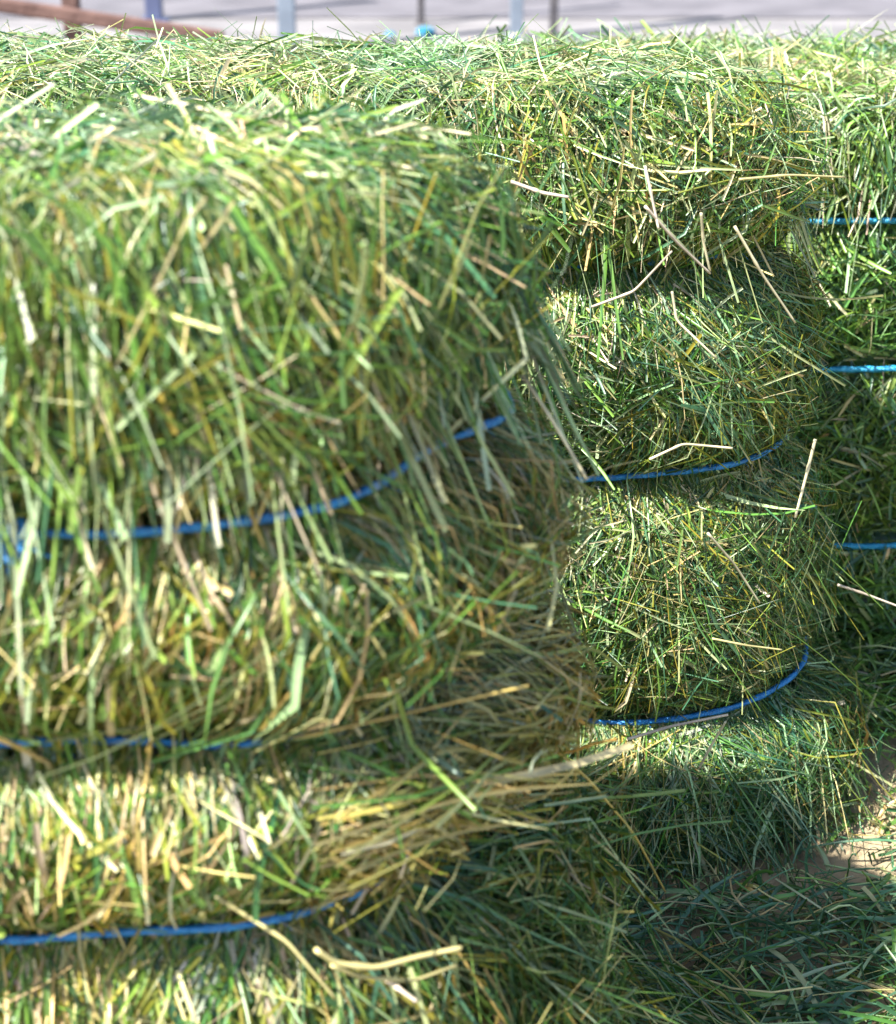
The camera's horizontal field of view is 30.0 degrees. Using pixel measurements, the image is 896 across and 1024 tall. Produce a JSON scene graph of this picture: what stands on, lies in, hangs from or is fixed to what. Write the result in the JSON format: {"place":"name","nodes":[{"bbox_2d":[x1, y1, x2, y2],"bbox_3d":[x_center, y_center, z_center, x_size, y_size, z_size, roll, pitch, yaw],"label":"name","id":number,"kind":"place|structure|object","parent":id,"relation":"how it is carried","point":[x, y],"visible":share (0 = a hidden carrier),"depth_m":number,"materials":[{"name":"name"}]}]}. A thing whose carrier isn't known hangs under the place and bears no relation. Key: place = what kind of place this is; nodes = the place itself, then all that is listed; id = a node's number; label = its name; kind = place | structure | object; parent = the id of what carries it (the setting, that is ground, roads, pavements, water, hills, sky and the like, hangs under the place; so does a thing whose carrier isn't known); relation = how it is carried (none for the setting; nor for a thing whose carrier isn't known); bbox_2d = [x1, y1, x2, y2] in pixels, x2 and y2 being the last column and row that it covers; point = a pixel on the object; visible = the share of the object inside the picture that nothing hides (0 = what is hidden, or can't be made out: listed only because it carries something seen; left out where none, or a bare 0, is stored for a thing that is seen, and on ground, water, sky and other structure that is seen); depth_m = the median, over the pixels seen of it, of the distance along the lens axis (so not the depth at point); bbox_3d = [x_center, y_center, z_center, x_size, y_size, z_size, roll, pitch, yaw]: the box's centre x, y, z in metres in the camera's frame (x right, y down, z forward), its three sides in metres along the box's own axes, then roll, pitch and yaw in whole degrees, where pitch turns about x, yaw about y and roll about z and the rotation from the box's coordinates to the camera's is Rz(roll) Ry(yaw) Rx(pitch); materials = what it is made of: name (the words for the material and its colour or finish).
{"place":"outdoors","nodes":[
{"label":"outdoors","id":0,"kind":"place"},
{"bbox_2d":[0,0,895,17],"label":"road","id":1,"kind":"structure","parent":0,"point":[541,8],"depth_m":6.78,"materials":[{"name":"grey asphalt"}]},
{"bbox_2d":[0,19,895,49],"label":"concrete yard","id":2,"kind":"structure","parent":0,"point":[467,28],"depth_m":6.29,"materials":[{"name":"grey concrete"}]},
{"bbox_2d":[0,0,224,46],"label":"wooden fence","id":3,"kind":"object","parent":2,"relation":"on","point":[72,11],"visible":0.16,"depth_m":4.44,"materials":[{"name":"brown wood"}]},
{"bbox_2d":[142,0,170,21],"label":"metal post","id":4,"kind":"object","parent":2,"relation":"on","point":[154,8],"visible":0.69,"depth_m":6.44,"materials":[{"name":"metal"}]},
{"bbox_2d":[277,0,296,46],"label":"metal post","id":5,"kind":"object","parent":2,"relation":"on","point":[286,12],"depth_m":5.68,"materials":[{"name":"grey metal"}]},
{"bbox_2d":[384,31,395,35],"bbox_3d":[-0.212,-1.743,6.090,0.045,0.018,0.033,0,24,0],"label":"plastic scrap","id":6,"kind":"object","parent":2,"relation":"on","point":[386,33],"visible":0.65,"depth_m":6.08,"materials":[{"name":"blue plastic"}]},
{"bbox_2d":[415,0,426,24],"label":"metal post","id":7,"kind":"object","parent":2,"relation":"on","point":[421,16],"visible":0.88,"depth_m":6.36,"materials":[{"name":"white metal"}]},
{"bbox_2d":[415,26,436,35],"bbox_3d":[-0.081,-1.760,6.114,0.080,0.033,0.060,0,24,0],"label":"plastic scrap","id":8,"kind":"object","parent":2,"relation":"on","point":[429,29],"visible":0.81,"depth_m":6.10,"materials":[{"name":"blue plastic"}]},
{"bbox_2d":[505,0,527,39],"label":"metal post","id":9,"kind":"object","parent":2,"relation":"on","point":[516,15],"visible":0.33,"depth_m":5.97,"materials":[{"name":"grey metal"}]},
{"bbox_2d":[549,0,560,39],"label":"metal post","id":10,"kind":"object","parent":2,"relation":"on","point":[553,15],"visible":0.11,"depth_m":5.98,"materials":[{"name":"white metal"}]},
{"bbox_2d":[0,18,895,18],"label":"ground","id":11,"kind":"structure","parent":0,"point":[509,18],"depth_m":6.64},
{"bbox_2d":[418,9,895,658],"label":"hay bale","id":12,"kind":"object","parent":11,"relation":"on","point":[850,85],"visible":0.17,"depth_m":1.63,"materials":[{"name":"green plant"}]},
{"bbox_2d":[594,641,895,1023],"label":"bare dirt","id":13,"kind":"structure","parent":0,"point":[861,848],"depth_m":1.41,"materials":[{"name":"beige soil"}]},
{"bbox_2d":[0,63,730,1023],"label":"hay bale","id":14,"kind":"object","parent":13,"relation":"on","point":[296,683],"visible":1,"depth_m":0.81,"materials":[{"name":"green plant"}]},
{"bbox_2d":[0,8,895,921],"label":"hay bale","id":15,"kind":"object","parent":13,"relation":"on","point":[676,194],"visible":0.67,"depth_m":1.31,"materials":[{"name":"green plant"}]},
{"bbox_2d":[585,605,895,1023],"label":"loose hay","id":16,"kind":"object","parent":13,"relation":"on","point":[812,1004],"visible":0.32,"depth_m":1.31,"materials":[{"name":"green plant"}]}
]}

